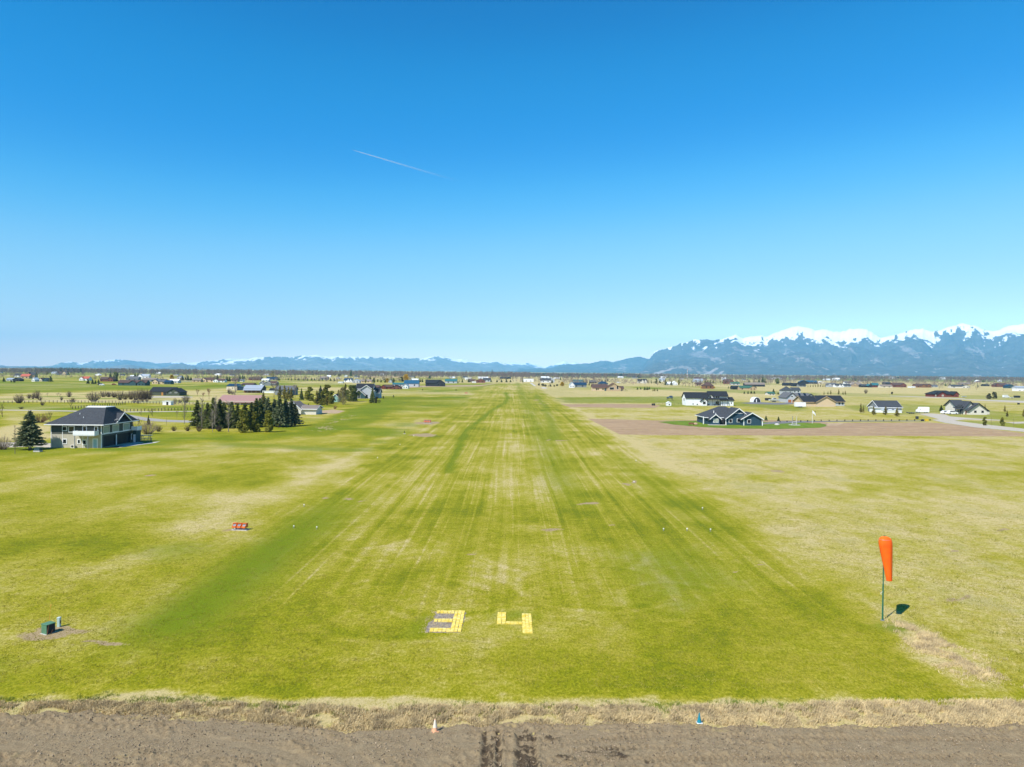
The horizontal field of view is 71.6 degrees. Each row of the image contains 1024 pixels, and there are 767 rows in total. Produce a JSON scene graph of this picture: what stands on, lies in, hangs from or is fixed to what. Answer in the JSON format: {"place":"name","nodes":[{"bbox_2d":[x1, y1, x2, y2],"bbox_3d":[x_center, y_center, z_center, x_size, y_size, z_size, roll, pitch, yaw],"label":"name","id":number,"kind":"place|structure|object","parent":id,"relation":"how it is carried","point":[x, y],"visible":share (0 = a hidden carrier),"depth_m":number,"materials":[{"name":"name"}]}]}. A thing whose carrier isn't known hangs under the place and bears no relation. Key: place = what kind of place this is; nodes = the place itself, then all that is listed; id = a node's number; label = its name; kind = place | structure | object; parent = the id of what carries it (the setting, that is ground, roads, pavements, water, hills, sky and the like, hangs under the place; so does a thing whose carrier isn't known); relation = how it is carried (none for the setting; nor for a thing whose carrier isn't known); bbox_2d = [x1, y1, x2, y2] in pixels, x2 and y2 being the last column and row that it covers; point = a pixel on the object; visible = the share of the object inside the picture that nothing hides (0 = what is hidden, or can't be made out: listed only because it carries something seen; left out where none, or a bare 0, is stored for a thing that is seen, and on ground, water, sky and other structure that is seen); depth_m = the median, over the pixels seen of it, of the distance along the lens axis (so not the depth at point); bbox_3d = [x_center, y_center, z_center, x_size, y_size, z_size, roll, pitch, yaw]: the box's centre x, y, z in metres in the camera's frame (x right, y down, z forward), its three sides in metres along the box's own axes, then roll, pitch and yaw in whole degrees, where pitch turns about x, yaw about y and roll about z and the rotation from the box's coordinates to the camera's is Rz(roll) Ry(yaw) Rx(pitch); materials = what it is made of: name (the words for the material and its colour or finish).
{"place":"outdoors","nodes":[
{"label":"outdoors","id":0,"kind":"place"},
{"bbox_2d":[44,406,159,448],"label":"house","id":1,"kind":"structure","parent":0,"point":[87,427],"depth_m":177.47,"materials":[{"name":"grey"}]},
{"bbox_2d":[104,435,114,446],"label":"hangar door","id":2,"kind":"structure","parent":1,"relation":"in","point":[109,440],"depth_m":180.59,"materials":[{"name":"metal"}]},
{"bbox_2d":[115,432,129,444],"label":"hangar door","id":3,"kind":"structure","parent":1,"relation":"in","point":[122,438],"depth_m":186.64,"materials":[{"name":"metal"}]},
{"bbox_2d":[10,410,193,411],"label":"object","id":4,"kind":"structure","parent":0,"point":[124,411],"depth_m":325.93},
{"bbox_2d":[99,365,144,368],"bbox_3d":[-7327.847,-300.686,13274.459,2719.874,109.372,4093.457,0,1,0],"label":"hills","id":5,"kind":"structure","parent":0,"point":[126,366],"depth_m":13311.58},
{"bbox_2d":[118,380,149,385],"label":"house","id":6,"kind":"structure","parent":0,"point":[134,382],"depth_m":797.63,"materials":[{"name":"teal"}]},
{"bbox_2d":[149,387,186,395],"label":"house","id":7,"kind":"structure","parent":0,"point":[167,391],"depth_m":516.20,"materials":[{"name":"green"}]},
{"bbox_2d":[152,396,188,397],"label":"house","id":8,"kind":"structure","parent":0,"point":[167,396],"depth_m":496.35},
{"bbox_2d":[155,364,211,369],"bbox_3d":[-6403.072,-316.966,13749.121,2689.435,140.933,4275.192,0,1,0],"label":"hills","id":9,"kind":"structure","parent":0,"point":[179,366],"depth_m":13448.66,"materials":[{"name":"blue"}]},
{"bbox_2d":[227,384,243,389],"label":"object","id":10,"kind":"structure","parent":0,"point":[232,386],"depth_m":656.16,"materials":[{"name":"beige"}]},
{"bbox_2d":[217,395,266,404],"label":"barn","id":11,"kind":"structure","parent":0,"point":[241,399],"depth_m":397.42,"materials":[{"name":"pink"}]},
{"bbox_2d":[243,385,266,392],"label":"house","id":12,"kind":"structure","parent":0,"point":[254,388],"depth_m":592.46,"materials":[{"name":"grey"}]},
{"bbox_2d":[260,381,278,385],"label":"house","id":13,"kind":"structure","parent":0,"point":[267,383],"depth_m":852.94,"materials":[{"name":"grey"}]},
{"bbox_2d":[274,385,298,394],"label":"house","id":14,"kind":"structure","parent":0,"point":[286,389],"depth_m":548.96,"materials":[{"name":"grey"}]},
{"bbox_2d":[0,358,613,368],"bbox_3d":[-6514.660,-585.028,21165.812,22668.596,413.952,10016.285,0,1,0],"label":"mountains","id":15,"kind":"structure","parent":0,"point":[108,363],"depth_m":21183.33,"materials":[{"name":"stone"}]},
{"bbox_2d":[196,355,540,371],"bbox_3d":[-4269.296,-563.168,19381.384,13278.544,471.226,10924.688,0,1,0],"label":"mountains","id":16,"kind":"structure","parent":0,"point":[364,363],"depth_m":18619.53,"materials":[{"name":"stone"}]},
{"bbox_2d":[356,383,382,398],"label":"house","id":17,"kind":"structure","parent":0,"point":[364,389],"depth_m":496.86,"materials":[{"name":"grey"}]},
{"bbox_2d":[0,689,1021,717],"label":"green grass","id":18,"kind":"structure","parent":0,"point":[290,709],"depth_m":42.65,"materials":[{"name":"plant"}]},
{"bbox_2d":[0,368,1023,734],"bbox_3d":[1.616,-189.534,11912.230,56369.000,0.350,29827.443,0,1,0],"label":"ground","id":19,"kind":"structure","parent":0,"point":[518,448],"depth_m":80.48,"materials":[{"name":"green plant"}]},
{"bbox_2d":[0,436,13,449],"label":"bush","id":20,"kind":"object","parent":19,"relation":"on","point":[2,444],"visible":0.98,"depth_m":171.52,"materials":[{"name":"plant"}]},
{"bbox_2d":[14,394,24,402],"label":"shrub","id":21,"kind":"object","parent":19,"relation":"on","point":[21,399],"visible":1,"depth_m":389.24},
{"bbox_2d":[4,442,50,447],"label":"gravel yard","id":22,"kind":"structure","parent":19,"relation":"on","point":[48,445],"depth_m":180.79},
{"bbox_2d":[9,410,47,449],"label":"spruce","id":23,"kind":"object","parent":19,"relation":"on","point":[30,434],"visible":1,"depth_m":170.97,"materials":[{"name":"green plant"}]},
{"bbox_2d":[35,413,51,422],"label":"bush","id":24,"kind":"object","parent":19,"relation":"on","point":[41,418],"visible":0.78,"depth_m":255.37,"materials":[{"name":"plant"}]},
{"bbox_2d":[40,621,55,634],"bbox_3d":[-34.886,18.409,53.430,0.750,0.775,0.820,1,1,24],"label":"utility cabinet","id":25,"kind":"object","parent":19,"relation":"on","point":[48,627],"visible":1,"depth_m":53.21,"materials":[{"name":"metal"}]},
{"bbox_2d":[12,400,159,403],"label":"rail fence","id":26,"kind":"object","parent":19,"relation":"on","point":[57,401],"visible":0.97,"depth_m":398.04,"materials":[{"name":"brown wood"}]},
{"bbox_2d":[87,390,101,401],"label":"shrub","id":27,"kind":"object","parent":19,"relation":"on","point":[92,398],"visible":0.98,"depth_m":416.27,"materials":[{"name":"plant"}]},
{"bbox_2d":[100,377,116,381],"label":"house","id":28,"kind":"structure","parent":19,"relation":"on","point":[108,379],"depth_m":1016.27,"materials":[{"name":"red"}]},
{"bbox_2d":[140,419,158,433],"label":"bush","id":29,"kind":"object","parent":19,"relation":"on","point":[144,431],"visible":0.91,"depth_m":214.44,"materials":[{"name":"plant"}]},
{"bbox_2d":[152,379,166,383],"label":"house","id":30,"kind":"structure","parent":19,"relation":"on","point":[157,381],"depth_m":885.91,"materials":[{"name":"beige"}]},
{"bbox_2d":[131,415,192,422],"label":"lane","id":31,"kind":"structure","parent":19,"relation":"on","point":[151,419],"depth_m":271.13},
{"bbox_2d":[188,400,202,427],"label":"spruce","id":32,"kind":"object","parent":19,"relation":"on","point":[196,420],"visible":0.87,"depth_m":239.20,"materials":[{"name":"green plant"}]},
{"bbox_2d":[199,398,207,422],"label":"poplar","id":33,"kind":"object","parent":19,"relation":"on","point":[202,408],"visible":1,"depth_m":234.12,"materials":[{"name":"grey plant"}]},
{"bbox_2d":[199,402,210,428],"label":"spruce","id":34,"kind":"object","parent":19,"relation":"on","point":[206,409],"visible":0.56,"depth_m":237.65,"materials":[{"name":"green plant"}]},
{"bbox_2d":[202,377,215,381],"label":"house","id":35,"kind":"structure","parent":19,"relation":"on","point":[207,379],"depth_m":1042.34,"materials":[{"name":"beige"}]},
{"bbox_2d":[202,397,224,428],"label":"spruce","id":36,"kind":"object","parent":19,"relation":"on","point":[218,418],"visible":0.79,"depth_m":235.75,"materials":[{"name":"green plant"}]},
{"bbox_2d":[213,396,218,423],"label":"poplar","id":37,"kind":"object","parent":19,"relation":"on","point":[215,407],"visible":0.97,"depth_m":234.46,"materials":[{"name":"grey plant"}]},
{"bbox_2d":[209,399,225,427],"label":"spruce","id":38,"kind":"object","parent":19,"relation":"on","point":[220,410],"visible":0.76,"depth_m":238.25,"materials":[{"name":"green plant"}]},
{"bbox_2d":[224,400,234,431],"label":"poplar","id":39,"kind":"object","parent":19,"relation":"on","point":[229,412],"visible":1,"depth_m":223.86,"materials":[{"name":"grey plant"}]},
{"bbox_2d":[223,401,238,427],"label":"spruce","id":40,"kind":"object","parent":19,"relation":"on","point":[231,405],"visible":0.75,"depth_m":238.33,"materials":[{"name":"green plant"}]},
{"bbox_2d":[229,404,240,428],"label":"spruce","id":41,"kind":"object","parent":19,"relation":"on","point":[237,415],"visible":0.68,"depth_m":238.62,"materials":[{"name":"green plant"}]},
{"bbox_2d":[232,522,248,530],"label":"approach light unit","id":42,"kind":"object","parent":19,"relation":"on","point":[238,526],"visible":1,"depth_m":88.00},
{"bbox_2d":[235,410,250,432],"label":"pine","id":43,"kind":"object","parent":19,"relation":"on","point":[244,425],"visible":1,"depth_m":221.82,"materials":[{"name":"green plant"}]},
{"bbox_2d":[249,411,260,431],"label":"pine","id":44,"kind":"object","parent":19,"relation":"on","point":[254,426],"visible":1,"depth_m":224.05,"materials":[{"name":"green plant"}]},
{"bbox_2d":[249,402,261,426],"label":"spruce","id":45,"kind":"object","parent":19,"relation":"on","point":[251,408],"visible":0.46,"depth_m":241.54,"materials":[{"name":"green plant"}]},
{"bbox_2d":[253,398,263,425],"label":"spruce","id":46,"kind":"object","parent":19,"relation":"on","point":[257,409],"visible":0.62,"depth_m":243.69,"materials":[{"name":"green plant"}]},
{"bbox_2d":[0,367,530,376],"bbox_3d":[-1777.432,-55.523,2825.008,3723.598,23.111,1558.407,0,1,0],"label":"woods","id":47,"kind":"object","parent":19,"relation":"on","point":[279,372],"visible":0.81,"depth_m":2330.09,"materials":[{"name":"plant"}]},
{"bbox_2d":[263,410,273,431],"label":"pine","id":48,"kind":"object","parent":19,"relation":"on","point":[268,422],"visible":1,"depth_m":224.19,"materials":[{"name":"green plant"}]},
{"bbox_2d":[260,397,276,424],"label":"spruce","id":49,"kind":"object","parent":19,"relation":"on","point":[268,406],"visible":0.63,"depth_m":245.97,"materials":[{"name":"green plant"}]},
{"bbox_2d":[271,396,288,426],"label":"spruce","id":50,"kind":"object","parent":19,"relation":"on","point":[279,414],"visible":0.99,"depth_m":244.17,"materials":[{"name":"green plant"}]},
{"bbox_2d":[283,398,293,426],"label":"spruce","id":51,"kind":"object","parent":19,"relation":"on","point":[286,408],"visible":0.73,"depth_m":246.81,"materials":[{"name":"green plant"}]},
{"bbox_2d":[289,398,299,425],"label":"spruce","id":52,"kind":"object","parent":19,"relation":"on","point":[291,404],"visible":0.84,"depth_m":249.05,"materials":[{"name":"green plant"}]},
{"bbox_2d":[291,403,303,425],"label":"spruce","id":53,"kind":"object","parent":19,"relation":"on","point":[297,414],"visible":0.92,"depth_m":249.36,"materials":[{"name":"green plant"}]},
{"bbox_2d":[288,401,323,414],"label":"house","id":54,"kind":"structure","parent":19,"relation":"on","point":[304,409],"depth_m":313.79,"materials":[{"name":"paint"}]},
{"bbox_2d":[305,387,313,400],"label":"pine","id":55,"kind":"object","parent":19,"relation":"on","point":[309,396],"visible":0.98,"depth_m":446.43,"materials":[{"name":"green plant"}]},
{"bbox_2d":[318,392,326,404],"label":"pine","id":56,"kind":"object","parent":19,"relation":"on","point":[322,398],"visible":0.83,"depth_m":398.21,"materials":[{"name":"green plant"}]},
{"bbox_2d":[328,391,334,403],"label":"pine","id":57,"kind":"object","parent":19,"relation":"on","point":[331,398],"visible":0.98,"depth_m":410.57,"materials":[{"name":"green plant"}]},
{"bbox_2d":[322,409,343,412],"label":"dirt","id":58,"kind":"structure","parent":19,"relation":"on","point":[331,411],"depth_m":337.55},
{"bbox_2d":[337,387,347,404],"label":"willow","id":59,"kind":"object","parent":19,"relation":"on","point":[344,397],"visible":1,"depth_m":405.88,"materials":[{"name":"green plant"}]},
{"bbox_2d":[345,385,360,401],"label":"pine","id":60,"kind":"object","parent":19,"relation":"on","point":[353,394],"visible":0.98,"depth_m":443.63,"materials":[{"name":"green plant"}]},
{"bbox_2d":[369,388,374,402],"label":"conifer","id":61,"kind":"object","parent":19,"relation":"on","point":[372,396],"visible":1,"depth_m":427.51,"materials":[{"name":"green plant"}]},
{"bbox_2d":[404,380,419,386],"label":"house","id":62,"kind":"structure","parent":19,"relation":"on","point":[413,383],"depth_m":852.96,"materials":[{"name":"blue"}]},
{"bbox_2d":[425,380,444,385],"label":"house","id":63,"kind":"structure","parent":19,"relation":"on","point":[434,382],"depth_m":890.42,"materials":[{"name":"grey"}]},
{"bbox_2d":[426,612,465,632],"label":"runway number","id":64,"kind":"structure","parent":19,"relation":"on","point":[443,615],"depth_m":56.10,"materials":[{"name":"paint"}]},
{"bbox_2d":[421,610,453,633],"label":"weeds","id":65,"kind":"object","parent":64,"relation":"on","point":[437,622],"visible":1,"depth_m":56.13,"materials":[{"name":"plant"}]},
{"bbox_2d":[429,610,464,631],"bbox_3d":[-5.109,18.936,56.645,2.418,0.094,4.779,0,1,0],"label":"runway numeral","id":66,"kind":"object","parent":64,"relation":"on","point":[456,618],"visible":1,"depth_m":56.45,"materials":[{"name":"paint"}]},
{"bbox_2d":[401,383,497,387],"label":"gravel yard","id":67,"kind":"structure","parent":19,"relation":"on","point":[450,385],"depth_m":887.29,"materials":[{"name":"gravel"}]},
{"bbox_2d":[4,368,1003,380],"bbox_3d":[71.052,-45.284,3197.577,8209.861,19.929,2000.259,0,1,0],"label":"forest","id":68,"kind":"object","parent":19,"relation":"on","point":[510,376],"visible":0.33,"depth_m":2463.44,"materials":[{"name":"plant"}]},
{"bbox_2d":[0,370,1023,385],"bbox_3d":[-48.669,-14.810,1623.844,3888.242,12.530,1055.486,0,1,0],"label":"woods","id":69,"kind":"object","parent":19,"relation":"on","point":[596,381],"visible":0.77,"depth_m":1440.73,"materials":[{"name":"plant"}]},
{"bbox_2d":[497,612,532,632],"bbox_3d":[0.195,18.984,56.446,2.773,0.095,4.597,0,1,0],"label":"runway numeral","id":70,"kind":"object","parent":19,"relation":"on","point":[527,628],"visible":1,"depth_m":56.56,"materials":[{"name":"paint"}]},
{"bbox_2d":[43,372,1016,386],"bbox_3d":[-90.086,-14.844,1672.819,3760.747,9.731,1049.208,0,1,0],"label":"forest","id":71,"kind":"object","parent":19,"relation":"on","point":[589,383],"visible":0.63,"depth_m":1460.16,"materials":[{"name":"plant"}]},
{"bbox_2d":[505,372,635,375],"bbox_3d":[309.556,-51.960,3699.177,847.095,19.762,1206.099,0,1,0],"label":"forest","id":72,"kind":"object","parent":19,"relation":"on","point":[621,374],"visible":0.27,"depth_m":3392.62,"materials":[{"name":"plant"}]},
{"bbox_2d":[500,371,1023,381],"bbox_3d":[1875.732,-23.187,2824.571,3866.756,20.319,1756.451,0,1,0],"label":"woods","id":73,"kind":"object","parent":19,"relation":"on","point":[807,377],"visible":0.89,"depth_m":2273.21,"materials":[{"name":"plant"}]},
{"bbox_2d":[779,386,793,393],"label":"house","id":74,"kind":"structure","parent":19,"relation":"on","point":[785,389],"depth_m":671.02,"materials":[{"name":"grey"}]},
{"bbox_2d":[794,402,805,407],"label":"enclosed trailer","id":75,"kind":"object","parent":19,"relation":"on","point":[800,404],"visible":1,"depth_m":415.86,"materials":[{"name":"white paint"}]},
{"bbox_2d":[693,378,1023,384],"bbox_3d":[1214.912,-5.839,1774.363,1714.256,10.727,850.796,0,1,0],"label":"woods","id":76,"kind":"object","parent":19,"relation":"on","point":[917,379],"visible":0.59,"depth_m":1672.27,"materials":[{"name":"plant"}]},
{"bbox_2d":[878,536,892,620],"bbox_3d":[30.164,15.783,57.401,1.067,7.031,0.810,0,1,0],"label":"windsock","id":77,"kind":"object","parent":19,"relation":"on","point":[886,547],"visible":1,"depth_m":57.10,"materials":[{"name":"orange fabric"}]},
{"bbox_2d":[916,407,928,412],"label":"delivery van","id":78,"kind":"object","parent":19,"relation":"on","point":[923,409],"visible":0.96,"depth_m":367.69,"materials":[{"name":"white paint"}]},
{"bbox_2d":[831,375,1021,379],"bbox_3d":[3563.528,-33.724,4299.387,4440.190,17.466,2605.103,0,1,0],"label":"forest","id":79,"kind":"object","parent":19,"relation":"on","point":[865,376],"visible":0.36,"depth_m":3750.48,"materials":[{"name":"plant"}]},
{"bbox_2d":[0,709,1023,766],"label":"soil","id":80,"kind":"structure","parent":0,"point":[805,747],"depth_m":37.82,"materials":[{"name":"soil"}]},
{"bbox_2d":[0,696,1023,733],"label":"dry grass","id":81,"kind":"structure","parent":0,"point":[979,712],"depth_m":41.32,"materials":[{"name":"plant"}]},
{"bbox_2d":[0,0,1023,366],"label":"sky","id":82,"kind":"structure","parent":0,"point":[542,183],"materials":[{"name":"blue"}]},
{"bbox_2d":[505,357,648,372],"bbox_3d":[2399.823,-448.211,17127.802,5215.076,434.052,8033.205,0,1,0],"label":"mountains","id":83,"kind":"structure","parent":0,"point":[633,365],"depth_m":16754.80,"materials":[{"name":"stone"}]},
{"bbox_2d":[572,382,586,386],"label":"house","id":84,"kind":"structure","parent":0,"point":[580,384],"depth_m":902.84,"materials":[{"name":"blue"}]},
{"bbox_2d":[591,383,623,390],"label":"house","id":85,"kind":"structure","parent":0,"point":[606,387],"depth_m":744.86,"materials":[{"name":"beige"}]},
{"bbox_2d":[561,404,660,407],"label":"ploughed field","id":86,"kind":"structure","parent":0,"point":[616,405],"depth_m":418.85,"materials":[{"name":"soil"}]},
{"bbox_2d":[681,391,734,405],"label":"house","id":87,"kind":"structure","parent":0,"point":[715,398],"depth_m":431.56,"materials":[{"name":"white"}]},
{"bbox_2d":[702,382,713,388],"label":"house","id":88,"kind":"structure","parent":0,"point":[707,385],"depth_m":880.91,"materials":[{"name":"brown"}]},
{"bbox_2d":[662,421,825,428],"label":"lawn","id":89,"kind":"structure","parent":0,"point":[788,426],"depth_m":268.52,"materials":[{"name":"green plant"}]},
{"bbox_2d":[695,406,763,425],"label":"house","id":90,"kind":"structure","parent":89,"relation":"on","point":[721,415],"depth_m":272.46,"materials":[{"name":"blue wood"}]},
{"bbox_2d":[737,386,756,389],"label":"house","id":91,"kind":"structure","parent":0,"point":[746,388],"depth_m":834.39,"materials":[{"name":"beige"}]},
{"bbox_2d":[743,382,764,386],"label":"house","id":92,"kind":"structure","parent":0,"point":[758,384],"depth_m":1050.50,"materials":[{"name":"grey"}]},
{"bbox_2d":[746,402,793,404],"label":"driveway","id":93,"kind":"structure","parent":0,"point":[768,403],"depth_m":468.71,"materials":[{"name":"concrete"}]},
{"bbox_2d":[778,392,813,402],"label":"house","id":94,"kind":"structure","parent":0,"point":[787,396],"depth_m":492.24,"materials":[{"name":"grey"}]},
{"bbox_2d":[590,419,1023,435],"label":"ploughed field","id":95,"kind":"structure","parent":0,"point":[646,427],"depth_m":251.01,"materials":[{"name":"soil"}]},
{"bbox_2d":[792,395,845,406],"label":"house","id":96,"kind":"structure","parent":0,"point":[826,400],"depth_m":434.92,"materials":[{"name":"beige"}]},
{"bbox_2d":[622,428,1023,645],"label":"dry grass","id":97,"kind":"structure","parent":0,"point":[1010,576],"depth_m":114.81,"materials":[{"name":"plant"}]},
{"bbox_2d":[763,420,885,423],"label":"driveway","id":98,"kind":"structure","parent":0,"point":[779,422],"depth_m":294.06,"materials":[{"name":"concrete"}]},
{"bbox_2d":[640,323,1023,376],"bbox_3d":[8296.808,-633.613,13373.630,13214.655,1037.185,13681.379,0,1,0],"label":"mountains","id":99,"kind":"structure","parent":0,"point":[962,349],"depth_m":12061.47,"materials":[{"name":"stone"}]},
{"bbox_2d":[867,400,902,412],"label":"house","id":100,"kind":"structure","parent":0,"point":[892,406],"depth_m":372.32,"materials":[{"name":"grey"}]},
{"bbox_2d":[890,383,906,386],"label":"house","id":101,"kind":"structure","parent":0,"point":[898,384],"depth_m":1093.48,"materials":[{"name":"red"}]},
{"bbox_2d":[912,384,931,387],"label":"house","id":102,"kind":"structure","parent":0,"point":[923,385],"depth_m":1087.37,"materials":[{"name":"brown"}]},
{"bbox_2d":[924,390,959,396],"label":"house","id":103,"kind":"structure","parent":0,"point":[940,393],"depth_m":636.27,"materials":[{"name":"red"}]},
{"bbox_2d":[884,617,1023,687],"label":"dry grass","id":104,"kind":"structure","parent":0,"point":[928,643],"depth_m":50.90,"materials":[{"name":"plant"}]},
{"bbox_2d":[948,385,969,387],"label":"house","id":105,"kind":"structure","parent":0,"point":[958,386],"depth_m":1072.68,"materials":[{"name":"paint"}]},
{"bbox_2d":[922,413,999,420],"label":"driveway","id":106,"kind":"structure","parent":0,"point":[941,416],"depth_m":330.56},
{"bbox_2d":[943,400,989,414],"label":"house","id":107,"kind":"structure","parent":0,"point":[965,407],"depth_m":358.94,"materials":[{"name":"paint"}]},
{"bbox_2d":[934,419,1023,431],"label":"road","id":108,"kind":"structure","parent":0,"point":[980,425],"depth_m":279.85,"materials":[{"name":"asphalt"}]},
{"bbox_2d":[949,398,1023,402],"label":"road","id":109,"kind":"structure","parent":0,"point":[996,400],"depth_m":556.49,"materials":[{"name":"asphalt"}]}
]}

